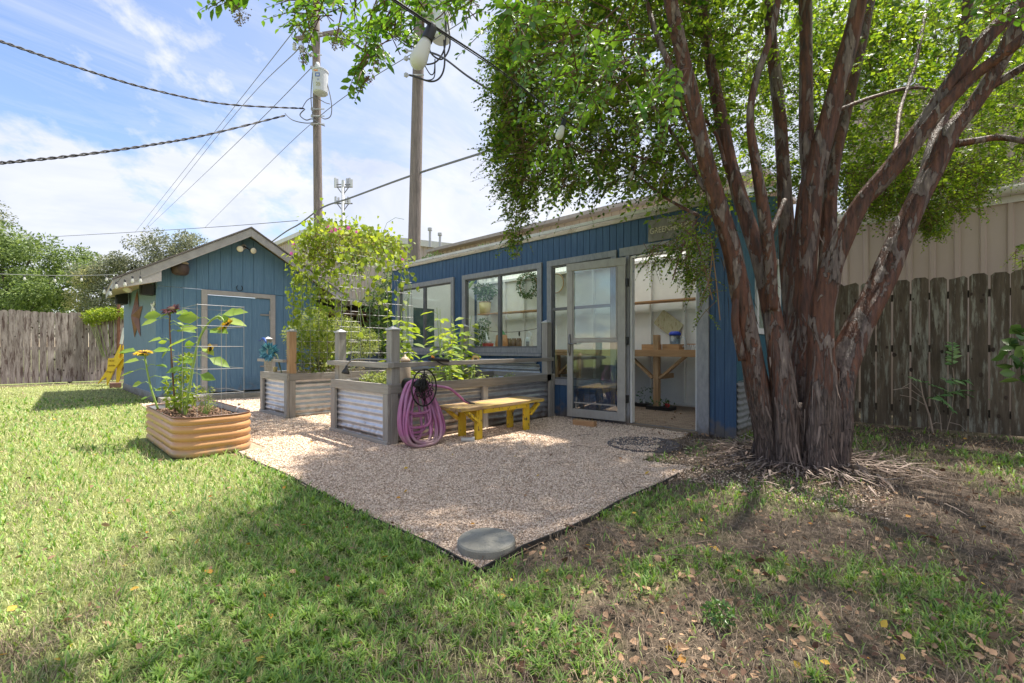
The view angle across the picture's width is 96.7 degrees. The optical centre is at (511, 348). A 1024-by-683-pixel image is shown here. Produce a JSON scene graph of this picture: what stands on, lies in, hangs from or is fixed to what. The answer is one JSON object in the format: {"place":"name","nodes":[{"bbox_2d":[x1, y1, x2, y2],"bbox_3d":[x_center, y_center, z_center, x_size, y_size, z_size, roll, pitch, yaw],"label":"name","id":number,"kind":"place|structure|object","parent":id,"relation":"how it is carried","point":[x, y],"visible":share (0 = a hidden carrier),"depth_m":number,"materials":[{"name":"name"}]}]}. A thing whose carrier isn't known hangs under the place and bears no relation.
{"place":"outdoors","nodes":[
{"label":"outdoors","id":0,"kind":"place"},
{"bbox_2d":[5,274,117,281],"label":"string lights","id":1,"kind":"object","parent":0,"point":[24,279],"visible":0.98,"depth_m":15.88,"materials":[{"name":"glass"}]},
{"bbox_2d":[334,178,352,229],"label":"cell tower","id":2,"kind":"structure","parent":0,"point":[349,183],"depth_m":74.80,"materials":[{"name":"metal"}]},
{"bbox_2d":[274,227,451,347],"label":"metal building","id":3,"kind":"structure","parent":0,"point":[282,243],"depth_m":33.65,"materials":[{"name":"beige"}]},
{"bbox_2d":[495,331,507,345],"bbox_3d":[-0.192,-0.143,8.322,0.240,0.373,0.228,0,0,43],"label":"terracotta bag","id":4,"kind":"object","parent":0,"point":[505,341],"visible":0.34,"depth_m":8.25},
{"bbox_2d":[0,0,1010,346],"label":"sky","id":5,"kind":"structure","parent":0,"point":[48,108],"materials":[{"name":"blue"}]},
{"bbox_2d":[0,350,1023,682],"bbox_3d":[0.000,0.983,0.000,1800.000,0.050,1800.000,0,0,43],"label":"ground","id":6,"kind":"structure","parent":0,"point":[750,538],"depth_m":2.14,"materials":[{"name":"soil"}]},
{"bbox_2d":[0,200,44,266],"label":"tree","id":7,"kind":"object","parent":6,"relation":"on","point":[3,217],"visible":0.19,"depth_m":24.06,"materials":[{"name":"plant"}]},
{"bbox_2d":[0,219,118,313],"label":"tree","id":8,"kind":"object","parent":6,"relation":"on","point":[32,292],"visible":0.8,"depth_m":19.04,"materials":[{"name":"plant"}]},
{"bbox_2d":[0,309,123,383],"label":"fence","id":9,"kind":"object","parent":6,"relation":"on","point":[41,347],"visible":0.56,"depth_m":13.02,"materials":[{"name":"grey wood"}]},
{"bbox_2d":[79,306,123,380],"bbox_3d":[-12.271,-0.159,13.744,0.620,2.321,1.199,0,0,43],"label":"fence creeper","id":10,"kind":"object","parent":6,"relation":"on","point":[106,316],"visible":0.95,"depth_m":13.64,"materials":[{"name":"green plant"}]},
{"bbox_2d":[98,328,123,384],"bbox_3d":[-10.763,0.220,12.257,0.715,1.564,0.136,0,0,-2],"label":"yellow chair","id":11,"kind":"object","parent":6,"relation":"on","point":[115,361],"visible":1,"depth_m":12.20,"materials":[{"name":"paint"}]},
{"bbox_2d":[117,304,119,380],"bbox_3d":[-12.038,-0.500,13.921,0.074,3.000,0.074,0,0,-24],"label":"rusty pole","id":12,"kind":"object","parent":6,"relation":"on","point":[118,330],"visible":0.42,"depth_m":13.89,"materials":[{"name":"metal"}]},
{"bbox_2d":[61,226,208,331],"bbox_3d":[-14.967,-2.067,19.021,4.292,6.208,5.472,0,0,43],"label":"tree","id":13,"kind":"object","parent":6,"relation":"on","point":[117,263],"visible":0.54,"depth_m":18.10,"materials":[{"name":"plant"}]},
{"bbox_2d":[146,400,250,458],"bbox_3d":[-3.336,0.805,4.801,1.570,0.390,0.679,0,0,43],"label":"metal planter","id":14,"kind":"object","parent":6,"relation":"on","point":[193,432],"visible":0.84,"depth_m":4.31,"materials":[{"name":"beige metal"}]},
{"bbox_2d":[119,347,172,408],"bbox_3d":[-3.906,0.319,4.814,0.584,0.670,0.219,0,0,-9],"label":"sunflower","id":15,"kind":"object","parent":14,"relation":"in","point":[145,354],"visible":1,"depth_m":4.86,"materials":[{"name":"green plant"}]},
{"bbox_2d":[142,304,195,413],"bbox_3d":[-3.611,0.126,4.773,0.523,1.205,0.195,0,0,-4],"label":"sunflower","id":16,"kind":"object","parent":14,"relation":"in","point":[151,316],"visible":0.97,"depth_m":4.79,"materials":[{"name":"green plant"}]},
{"bbox_2d":[159,352,206,412],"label":"basil plant","id":17,"kind":"object","parent":14,"relation":"on","point":[178,405],"visible":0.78,"depth_m":4.83,"materials":[{"name":"green plant"}]},
{"bbox_2d":[172,351,203,409],"bbox_3d":[-3.589,0.358,5.034,0.342,0.663,0.009,0,0,-7],"label":"wire grid","id":18,"kind":"object","parent":14,"relation":"on","point":[200,375],"visible":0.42,"depth_m":5.05,"materials":[{"name":"metal"}]},
{"bbox_2d":[195,386,217,413],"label":"rosemary plant","id":19,"kind":"object","parent":14,"relation":"on","point":[205,411],"visible":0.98,"depth_m":4.69,"materials":[{"name":"green plant"}]},
{"bbox_2d":[166,308,247,414],"bbox_3d":[-3.197,0.155,4.730,0.810,1.168,0.259,0,0,-4],"label":"sunflower","id":20,"kind":"object","parent":14,"relation":"in","point":[191,317],"visible":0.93,"depth_m":4.74,"materials":[{"name":"green plant"}]},
{"bbox_2d":[182,304,243,414],"bbox_3d":[-3.081,0.135,4.685,0.605,1.130,0.405,0,0,43],"label":"wire cage","id":21,"kind":"object","parent":14,"relation":"in","point":[221,346],"visible":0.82,"depth_m":4.53,"materials":[{"name":"metal"}]},
{"bbox_2d":[106,227,349,402],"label":"shed","id":22,"kind":"structure","parent":6,"relation":"on","point":[223,266],"depth_m":9.26,"materials":[{"name":"wood"}]},
{"bbox_2d":[115,293,127,304],"bbox_3d":[-8.947,-1.135,10.435,0.300,0.240,0.220,0,0,43],"label":"speaker","id":23,"kind":"object","parent":22,"relation":"attached to","point":[121,299],"visible":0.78,"depth_m":10.34},
{"bbox_2d":[103,267,141,295],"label":"string lights","id":24,"kind":"object","parent":22,"relation":"hanging from","point":[124,285],"visible":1,"depth_m":7.69,"materials":[{"name":"glass"}]},
{"bbox_2d":[131,291,141,336],"bbox_3d":[-8.078,-0.752,9.729,1.255,1.031,0.110,0,0,43],"label":"metal star","id":25,"kind":"object","parent":22,"relation":"attached to","point":[136,313],"visible":1,"depth_m":9.64,"materials":[{"name":"metal"}]},
{"bbox_2d":[139,284,154,295],"bbox_3d":[-6.748,-1.086,8.422,0.200,0.200,0.220,0,0,43],"label":"speaker","id":26,"kind":"object","parent":22,"relation":"attached to","point":[147,289],"visible":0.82,"depth_m":8.35},
{"bbox_2d":[171,262,189,275],"bbox_3d":[-6.239,-1.508,8.556,0.290,0.250,0.290,0,0,43],"label":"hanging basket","id":27,"kind":"object","parent":22,"relation":"attached to","point":[182,269],"visible":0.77,"depth_m":8.47,"materials":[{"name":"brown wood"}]},
{"bbox_2d":[208,295,270,391],"bbox_3d":[-5.627,-0.095,9.416,0.090,1.930,1.160,0,0,43],"label":"door","id":28,"kind":"structure","parent":22,"relation":"in","point":[257,319],"depth_m":9.41,"materials":[{"name":"wood"}]},
{"bbox_2d":[236,244,256,253],"bbox_3d":[-5.498,-2.060,9.383,0.235,0.208,0.374,0,0,43],"label":"flood light","id":29,"kind":"object","parent":22,"relation":"attached to","point":[242,247],"visible":1,"depth_m":9.38,"materials":[{"name":"white plastic"}]},
{"bbox_2d":[285,4,341,277],"bbox_3d":[-6.694,-5.600,15.272,1.802,13.203,0.737,0,0,-7],"label":"utility pole","id":30,"kind":"object","parent":6,"relation":"on","point":[320,75],"visible":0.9,"depth_m":15.37,"materials":[{"name":"brown wood"}]},
{"bbox_2d":[0,115,285,164],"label":"power line","id":31,"kind":"object","parent":30,"relation":"attached to","point":[91,153],"visible":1,"depth_m":10.41,"materials":[{"name":"rubber"}]},
{"bbox_2d":[0,40,303,108],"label":"power line","id":32,"kind":"object","parent":30,"relation":"attached to","point":[65,63],"visible":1,"depth_m":10.58,"materials":[{"name":"rubber"}]},
{"bbox_2d":[28,220,297,237],"bbox_3d":[-18.822,-5.309,21.446,25.909,1.918,1.546,0,0,24],"label":"power line","id":33,"kind":"object","parent":30,"relation":"attached to","point":[179,229],"visible":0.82,"depth_m":20.23,"materials":[{"name":"rubber"}]},
{"bbox_2d":[136,28,295,230],"bbox_3d":[-27.943,-13.088,38.127,1.419,4.446,61.708,0,0,-44],"label":"power line","id":34,"kind":"object","parent":30,"relation":"attached to","point":[232,109],"visible":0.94,"depth_m":25.56,"materials":[{"name":"metal"}]},
{"bbox_2d":[145,51,296,227],"bbox_3d":[-27.405,-12.800,38.110,1.386,5.284,61.100,0,0,-43],"label":"power line","id":35,"kind":"object","parent":30,"relation":"attached to","point":[233,116],"visible":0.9,"depth_m":26.67,"materials":[{"name":"metal"}]},
{"bbox_2d":[138,69,309,236],"bbox_3d":[-32.245,-13.021,43.052,0.908,6.751,75.081,0,0,-43],"label":"power line","id":36,"kind":"object","parent":30,"relation":"attached to","point":[243,136],"visible":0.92,"depth_m":22.05,"materials":[{"name":"metal"}]},
{"bbox_2d":[279,295,388,368],"bbox_3d":[-4.269,-0.230,12.130,3.000,2.460,2.900,0,0,43],"label":"lumber shelter","id":37,"kind":"object","parent":6,"relation":"on","point":[351,314],"visible":0.06,"depth_m":11.40,"materials":[{"name":"plant"}]},
{"bbox_2d":[362,243,488,361],"bbox_3d":[-1.940,-0.806,11.273,3.696,3.657,1.838,0,0,-21],"label":"evergreen bush","id":38,"kind":"object","parent":6,"relation":"on","point":[383,313],"visible":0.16,"depth_m":10.52,"materials":[{"name":"green plant"}]},
{"bbox_2d":[404,0,450,261],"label":"utility pole","id":39,"kind":"object","parent":6,"relation":"on","point":[415,190],"visible":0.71,"depth_m":11.37,"materials":[{"name":"brown wood"}]},
{"bbox_2d":[275,18,467,157],"bbox_3d":[-14.195,-9.038,24.695,1.006,3.217,39.888,0,0,-41],"label":"power line","id":40,"kind":"object","parent":39,"relation":"attached to","point":[365,82],"visible":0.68,"depth_m":13.19,"materials":[{"name":"rubber"}]},
{"bbox_2d":[272,114,581,241],"bbox_3d":[-9.716,-3.970,19.026,30.868,1.588,0.810,0,0,44],"label":"power line","id":41,"kind":"object","parent":39,"relation":"attached to","point":[435,167],"visible":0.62,"depth_m":12.29,"materials":[{"name":"rubber"}]},
{"bbox_2d":[403,41,498,96],"bbox_3d":[-1.217,-5.981,10.004,0.207,4.659,5.534,0,0,-42],"label":"power line","id":42,"kind":"object","parent":39,"relation":"attached to","point":[458,69],"visible":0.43,"depth_m":9.92,"materials":[{"name":"rubber"}]},
{"bbox_2d":[237,451,678,573],"bbox_3d":[-0.883,0.998,3.110,4.093,0.054,1.808,0,0,12],"label":"lawn edging","id":43,"kind":"object","parent":6,"relation":"on","point":[544,539],"visible":0.36,"depth_m":2.38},
{"bbox_2d":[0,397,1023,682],"bbox_3d":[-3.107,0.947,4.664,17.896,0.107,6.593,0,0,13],"label":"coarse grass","id":44,"kind":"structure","parent":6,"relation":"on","point":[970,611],"depth_m":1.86,"materials":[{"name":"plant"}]},
{"bbox_2d":[0,384,1023,682],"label":"dead thatch","id":45,"kind":"object","parent":6,"relation":"on","point":[656,612],"visible":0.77,"depth_m":1.86,"materials":[{"name":"plant"}]},
{"bbox_2d":[0,381,1023,682],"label":"fine grass","id":46,"kind":"structure","parent":6,"relation":"on","point":[112,499],"depth_m":2.19,"materials":[{"name":"plant"}]},
{"bbox_2d":[0,389,1023,682],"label":"fallen leaves","id":47,"kind":"object","parent":6,"relation":"on","point":[1012,657],"depth_m":1.80,"materials":[{"name":"plant"}]},
{"bbox_2d":[385,185,795,438],"bbox_3d":[0.749,-0.720,8.222,7.110,3.481,2.827,0,0,43],"label":"greenhouse","id":48,"kind":"object","parent":6,"relation":"on","point":[590,305],"visible":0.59,"depth_m":6.91,"materials":[{"name":"blue"}]},
{"bbox_2d":[408,298,437,346],"bbox_3d":[-1.986,-0.075,10.212,0.045,2.050,0.800,0,0,43],"label":"inner door","id":49,"kind":"structure","parent":48,"relation":"in","point":[415,311],"depth_m":10.15,"materials":[{"name":"white paint"}]},
{"bbox_2d":[397,277,454,354],"bbox_3d":[-1.722,-0.590,8.909,1.880,1.420,0.105,0,0,43],"label":"window","id":50,"kind":"structure","parent":48,"relation":"in","point":[419,350],"depth_m":8.90,"materials":[{"name":"metal"}]},
{"bbox_2d":[462,262,541,355],"bbox_3d":[-0.213,-0.590,7.499,1.870,1.420,0.105,0,0,43],"label":"window","id":51,"kind":"structure","parent":48,"relation":"in","point":[500,350],"depth_m":7.48,"materials":[{"name":"wood"}]},
{"bbox_2d":[516,272,536,298],"bbox_3d":[0.345,-1.389,9.932,0.685,0.672,0.263,0,0,43],"label":"wreath","id":52,"kind":"object","parent":48,"relation":"hanging from","point":[528,275],"visible":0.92,"depth_m":9.91,"materials":[{"name":"green plant"}]},
{"bbox_2d":[555,273,563,293],"bbox_3d":[0.925,-1.370,9.587,0.424,0.424,0.025,0,0,43],"label":"wall clock","id":53,"kind":"object","parent":48,"relation":"attached to","point":[559,282],"depth_m":9.53,"materials":[{"name":"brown wood"}]},
{"bbox_2d":[547,250,616,388],"bbox_3d":[0.970,-0.385,6.415,1.171,1.830,0.075,0,0,43],"label":"window","id":54,"kind":"structure","parent":48,"relation":"in","point":[551,265],"depth_m":6.29,"materials":[{"name":"wood"}]},
{"bbox_2d":[478,297,695,329],"bbox_3d":[1.436,-0.637,8.935,5.900,0.375,0.300,0,0,43],"label":"wall shelf","id":55,"kind":"object","parent":48,"relation":"attached to","point":[493,317],"depth_m":9.59,"materials":[{"name":"brown wood"}]},
{"bbox_2d":[479,301,490,313],"bbox_3d":[-0.645,-0.968,10.866,0.304,0.284,0.304,0,0,43],"label":"plant pot","id":56,"kind":"object","parent":55,"relation":"on","point":[484,306],"visible":0.88,"depth_m":10.75,"materials":[{"name":"beige ceramic"}]},
{"bbox_2d":[472,282,497,301],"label":"shelf plant","id":57,"kind":"object","parent":56,"relation":"in","point":[483,291],"visible":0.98,"depth_m":10.82,"materials":[{"name":"green plant"}]},
{"bbox_2d":[566,257,628,421],"bbox_3d":[1.117,-0.117,6.079,0.888,2.114,0.102,0,0,35],"label":"storm door","id":58,"kind":"structure","parent":48,"relation":"in","point":[622,282],"depth_m":5.99,"materials":[{"name":"grey metal"}]},
{"bbox_2d":[426,166,796,255],"bbox_3d":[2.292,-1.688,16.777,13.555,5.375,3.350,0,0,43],"label":"roof","id":59,"kind":"structure","parent":48,"relation":"attached to","point":[586,216],"depth_m":15.12,"materials":[{"name":"beige metal"}]},
{"bbox_2d":[654,310,682,337],"bbox_3d":[2.723,-0.427,7.927,0.522,0.495,0.008,0,0,43],"label":"tin plaque","id":60,"kind":"object","parent":48,"relation":"attached to","point":[666,322],"visible":0.98,"depth_m":7.93,"materials":[{"name":"metal"}]},
{"bbox_2d":[648,213,694,241],"bbox_3d":[1.920,-1.465,5.501,0.580,0.270,0.024,0,0,43],"label":"greenhouse sign","id":61,"kind":"object","parent":48,"relation":"attached to","point":[661,226],"visible":0.67,"depth_m":5.53,"materials":[{"name":"metal"}]},
{"bbox_2d":[755,258,780,333],"bbox_3d":[3.342,-0.700,5.920,0.028,1.040,1.140,0,0,43],"label":"window","id":62,"kind":"structure","parent":48,"relation":"in","point":[761,330],"depth_m":5.53,"materials":[{"name":"white paint"}]},
{"bbox_2d":[196,0,1023,473],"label":"crape myrtle","id":63,"kind":"object","parent":6,"relation":"on","point":[800,402],"visible":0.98,"depth_m":3.96,"materials":[{"name":"green plant"}]},
{"bbox_2d":[391,0,682,203],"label":"string lights","id":64,"kind":"object","parent":63,"relation":"hanging from","point":[419,55],"visible":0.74,"depth_m":1.24,"materials":[{"name":"black plastic"}]},
{"bbox_2d":[684,439,708,457],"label":"fence weed","id":65,"kind":"object","parent":6,"relation":"on","point":[695,446],"visible":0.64,"depth_m":4.19,"materials":[{"name":"green plant"}]},
{"bbox_2d":[700,595,736,631],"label":"clover weed","id":66,"kind":"object","parent":6,"relation":"on","point":[718,616],"visible":1,"depth_m":1.63,"materials":[{"name":"green plant"}]},
{"bbox_2d":[629,432,968,514],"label":"bark shreds","id":67,"kind":"object","parent":6,"relation":"on","point":[742,445],"visible":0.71,"depth_m":3.58,"materials":[{"name":"wood"}]},
{"bbox_2d":[817,54,1023,410],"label":"warehouse","id":68,"kind":"structure","parent":6,"relation":"on","point":[988,249],"depth_m":7.62,"materials":[{"name":"beige metal"}]},
{"bbox_2d":[835,270,1023,435],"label":"fence","id":69,"kind":"object","parent":6,"relation":"on","point":[978,348],"visible":0.65,"depth_m":5.45,"materials":[{"name":"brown wood"}]},
{"bbox_2d":[894,342,989,432],"bbox_3d":[5.022,0.466,5.327,1.145,1.092,0.191,0,0,-2],"label":"ailanthus sapling","id":70,"kind":"object","parent":6,"relation":"on","point":[948,360],"visible":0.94,"depth_m":5.32,"materials":[{"name":"green plant"}]},
{"bbox_2d":[992,324,1023,382],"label":"edge plant","id":71,"kind":"object","parent":6,"relation":"on","point":[1013,343],"visible":1,"depth_m":4.24,"materials":[{"name":"green plant"}]},
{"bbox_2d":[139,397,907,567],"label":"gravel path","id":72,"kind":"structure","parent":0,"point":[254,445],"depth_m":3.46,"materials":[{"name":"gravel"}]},
{"bbox_2d":[257,329,430,417],"bbox_3d":[-2.682,0.356,7.808,1.120,1.288,2.740,0,0,43],"label":"raised bed","id":73,"kind":"object","parent":72,"relation":"on","point":[290,392],"visible":0.49,"depth_m":6.76,"materials":[{"name":"grey wood"}]},
{"bbox_2d":[258,337,281,372],"bbox_3d":[-3.744,0.104,6.887,0.925,0.557,0.254,0,0,43],"label":"peacock ornament","id":74,"kind":"object","parent":73,"relation":"on","point":[272,350],"visible":1,"depth_m":6.75,"materials":[{"name":"blue metal"}]},
{"bbox_2d":[279,307,381,371],"bbox_3d":[-2.880,-0.098,7.423,0.822,1.146,1.641,0,0,43],"label":"tomato plant","id":75,"kind":"object","parent":73,"relation":"on","point":[351,346],"visible":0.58,"depth_m":7.30,"materials":[{"name":"green plant"}]},
{"bbox_2d":[296,357,364,372],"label":"dry plant","id":76,"kind":"object","parent":73,"relation":"on","point":[319,369],"visible":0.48,"depth_m":6.92,"materials":[{"name":"plant"}]},
{"bbox_2d":[281,198,419,372],"bbox_3d":[-2.250,-0.780,6.389,2.171,2.535,1.357,0,0,43],"label":"vine","id":77,"kind":"object","parent":73,"relation":"on","point":[364,241],"visible":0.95,"depth_m":6.37,"materials":[{"name":"green plant"}]},
{"bbox_2d":[346,349,377,367],"bbox_3d":[-3.288,0.500,9.811,0.400,1.000,0.650,0,0,43],"label":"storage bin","id":78,"kind":"object","parent":72,"relation":"on","point":[348,358],"visible":0.12,"depth_m":9.70,"materials":[{"name":"plastic"}]},
{"bbox_2d":[327,320,554,445],"bbox_3d":[-1.006,0.291,6.297,1.948,1.418,2.820,0,0,43],"label":"raised bed","id":79,"kind":"object","parent":72,"relation":"on","point":[367,410],"visible":0.81,"depth_m":5.39,"materials":[{"name":"grey wood"}]},
{"bbox_2d":[291,234,412,380],"bbox_3d":[-2.278,-0.517,6.439,1.486,1.995,1.060,0,0,43],"label":"arch trellis","id":80,"kind":"object","parent":79,"relation":"attached to","point":[341,313],"visible":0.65,"depth_m":6.55,"materials":[{"name":"metal"}]},
{"bbox_2d":[341,358,385,373],"bbox_3d":[-1.587,0.197,4.941,0.692,0.180,0.088,0,0,26],"label":"watering wand","id":81,"kind":"object","parent":79,"relation":"on","point":[345,370],"visible":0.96,"depth_m":5.03,"materials":[{"name":"black plastic"}]},
{"bbox_2d":[358,370,419,383],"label":"creeping plant","id":82,"kind":"object","parent":79,"relation":"on","point":[372,375],"visible":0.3,"depth_m":5.44,"materials":[{"name":"green plant"}]},
{"bbox_2d":[378,312,424,378],"bbox_3d":[-1.427,-0.014,5.934,0.633,0.953,0.667,0,0,-29],"label":"okra plant","id":83,"kind":"object","parent":79,"relation":"on","point":[408,344],"visible":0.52,"depth_m":5.93,"materials":[{"name":"green plant"}]},
{"bbox_2d":[400,355,410,383],"bbox_3d":[-1.216,0.260,5.173,0.130,0.381,0.130,0,0,43],"label":"bottle","id":84,"kind":"object","parent":79,"relation":"on","point":[405,372],"visible":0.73,"depth_m":5.12,"materials":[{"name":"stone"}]},
{"bbox_2d":[401,369,436,406],"bbox_3d":[-0.994,0.395,4.691,0.313,0.384,0.314,0,0,43],"label":"hose reel","id":85,"kind":"object","parent":79,"relation":"attached to","point":[420,385],"visible":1,"depth_m":4.59,"materials":[{"name":"black metal"}]},
{"bbox_2d":[397,378,474,447],"bbox_3d":[-0.780,0.652,4.823,0.264,0.683,0.966,0,0,43],"label":"garden hose","id":86,"kind":"object","parent":85,"relation":"hanging from","point":[406,415],"visible":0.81,"depth_m":4.64,"materials":[{"name":"purple plastic"}]},
{"bbox_2d":[378,368,470,376],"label":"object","id":87,"kind":"object","parent":79,"relation":"in","point":[421,372],"visible":0.04,"depth_m":7.09,"materials":[{"name":"plant"}]},
{"bbox_2d":[428,355,448,365],"bbox_3d":[-0.813,0.133,5.045,0.242,0.119,0.058,0,0,-25],"label":"hose nozzle","id":88,"kind":"object","parent":79,"relation":"on","point":[438,360],"visible":1,"depth_m":5.03,"materials":[{"name":"black plastic"}]},
{"bbox_2d":[421,311,463,380],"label":"okra plant","id":89,"kind":"object","parent":79,"relation":"on","point":[446,345],"visible":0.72,"depth_m":6.18,"materials":[{"name":"green plant"}]},
{"bbox_2d":[421,331,465,380],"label":"plant","id":90,"kind":"object","parent":79,"relation":"on","point":[448,369],"visible":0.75,"depth_m":5.68,"materials":[{"name":"green plant"}]},
{"bbox_2d":[439,316,480,379],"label":"okra plant","id":91,"kind":"object","parent":79,"relation":"on","point":[462,340],"visible":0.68,"depth_m":6.71,"materials":[{"name":"green plant"}]},
{"bbox_2d":[464,356,481,378],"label":"seedling plant","id":92,"kind":"object","parent":79,"relation":"on","point":[474,370],"visible":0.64,"depth_m":6.20,"materials":[{"name":"green plant"}]},
{"bbox_2d":[461,437,474,441],"bbox_3d":[-0.470,0.970,4.851,0.143,0.058,0.060,0,0,-2],"label":"pvc fitting","id":93,"kind":"object","parent":72,"relation":"on","point":[467,439],"visible":0.93,"depth_m":4.83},
{"bbox_2d":[457,528,514,559],"bbox_3d":[-0.128,0.974,2.275,0.290,0.052,0.290,0,0,43],"label":"stepping stone","id":94,"kind":"object","parent":72,"relation":"on","point":[487,543],"visible":0.91,"depth_m":2.22,"materials":[{"name":"concrete"}]},
{"bbox_2d":[439,396,543,439],"bbox_3d":[-0.214,0.812,5.346,0.414,0.375,1.379,0,0,43],"label":"bench","id":95,"kind":"object","parent":72,"relation":"on","point":[510,405],"visible":0.93,"depth_m":5.14,"materials":[{"name":"wood"}]},
{"bbox_2d":[573,419,596,427],"bbox_3d":[0.932,0.960,5.843,0.300,0.075,0.090,0,0,37],"label":"wood block","id":96,"kind":"object","parent":72,"relation":"on","point":[587,423],"depth_m":5.80,"materials":[{"name":"brown wood"}]},
{"bbox_2d":[607,436,681,452],"bbox_3d":[1.361,0.984,4.691,0.740,0.025,0.740,0,0,43],"label":"rubber mat","id":97,"kind":"object","parent":72,"relation":"on","point":[671,447],"visible":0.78,"depth_m":4.64,"materials":[{"name":"rubber"}]},
{"bbox_2d":[635,402,695,429],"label":"brick floor","id":98,"kind":"structure","parent":0,"point":[687,420],"depth_m":6.51,"materials":[{"name":"brick"}]},
{"bbox_2d":[555,351,584,377],"bbox_3d":[-0.428,0.494,8.624,3.600,0.988,1.080,0,0,43],"label":"potting table","id":99,"kind":"object","parent":98,"relation":"on","point":[578,364],"visible":0.08,"depth_m":7.79,"materials":[{"name":"brown wood"}]},
{"bbox_2d":[473,318,490,345],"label":"potted plant","id":100,"kind":"object","parent":99,"relation":"on","point":[482,332],"depth_m":9.15,"materials":[{"name":"green plant"}]},
{"bbox_2d":[507,338,521,345],"bbox_3d":[0.036,-0.072,8.313,0.350,0.230,0.110,0,0,43],"label":"wooden box","id":101,"kind":"object","parent":99,"relation":"on","point":[515,342],"visible":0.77,"depth_m":8.26,"materials":[{"name":"wood"}]},
{"bbox_2d":[525,332,532,345],"bbox_3d":[0.292,-0.126,7.802,0.126,0.337,0.098,0,0,43],"label":"jug","id":102,"kind":"object","parent":99,"relation":"on","point":[528,341],"visible":0.73,"depth_m":7.76,"materials":[{"name":"white plastic"}]},
{"bbox_2d":[555,335,695,405],"bbox_3d":[1.060,0.390,8.972,5.700,1.220,0.760,0,0,43],"label":"workbench","id":103,"kind":"object","parent":98,"relation":"on","point":[656,353],"visible":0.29,"depth_m":7.37,"materials":[{"name":"brown wood"}]},
{"bbox_2d":[642,344,661,349],"bbox_3d":[2.336,-0.023,7.613,0.260,0.094,0.195,0,0,43],"label":"wooden box","id":104,"kind":"object","parent":103,"relation":"on","point":[647,346],"visible":0.61,"depth_m":7.57,"materials":[{"name":"brown wood"}]},
{"bbox_2d":[662,344,683,349],"bbox_3d":[2.606,-0.023,7.360,0.280,0.094,0.195,0,0,43],"label":"wooden box","id":105,"kind":"object","parent":103,"relation":"on","point":[672,347],"visible":0.93,"depth_m":7.28,"materials":[{"name":"brown wood"}]},
{"bbox_2d":[669,331,685,346],"bbox_3d":[2.653,-0.128,7.355,0.189,0.304,0.247,0,0,-16],"label":"pitcher","id":106,"kind":"object","parent":103,"relation":"on","point":[674,333],"visible":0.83,"depth_m":7.30,"materials":[{"name":"blue plastic"}]},
{"bbox_2d":[635,387,652,406],"bbox_3d":[2.329,0.821,7.751,0.425,0.331,0.284,0,0,43],"label":"seedling tray","id":107,"kind":"object","parent":98,"relation":"on","point":[642,403],"visible":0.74,"depth_m":7.78,"materials":[{"name":"black plastic"}]},
{"bbox_2d":[646,398,675,410],"bbox_3d":[2.409,0.888,7.365,0.400,0.199,0.274,0,0,43],"label":"seedling tray","id":108,"kind":"object","parent":98,"relation":"on","point":[666,407],"visible":0.86,"depth_m":7.30,"materials":[{"name":"black plastic"}]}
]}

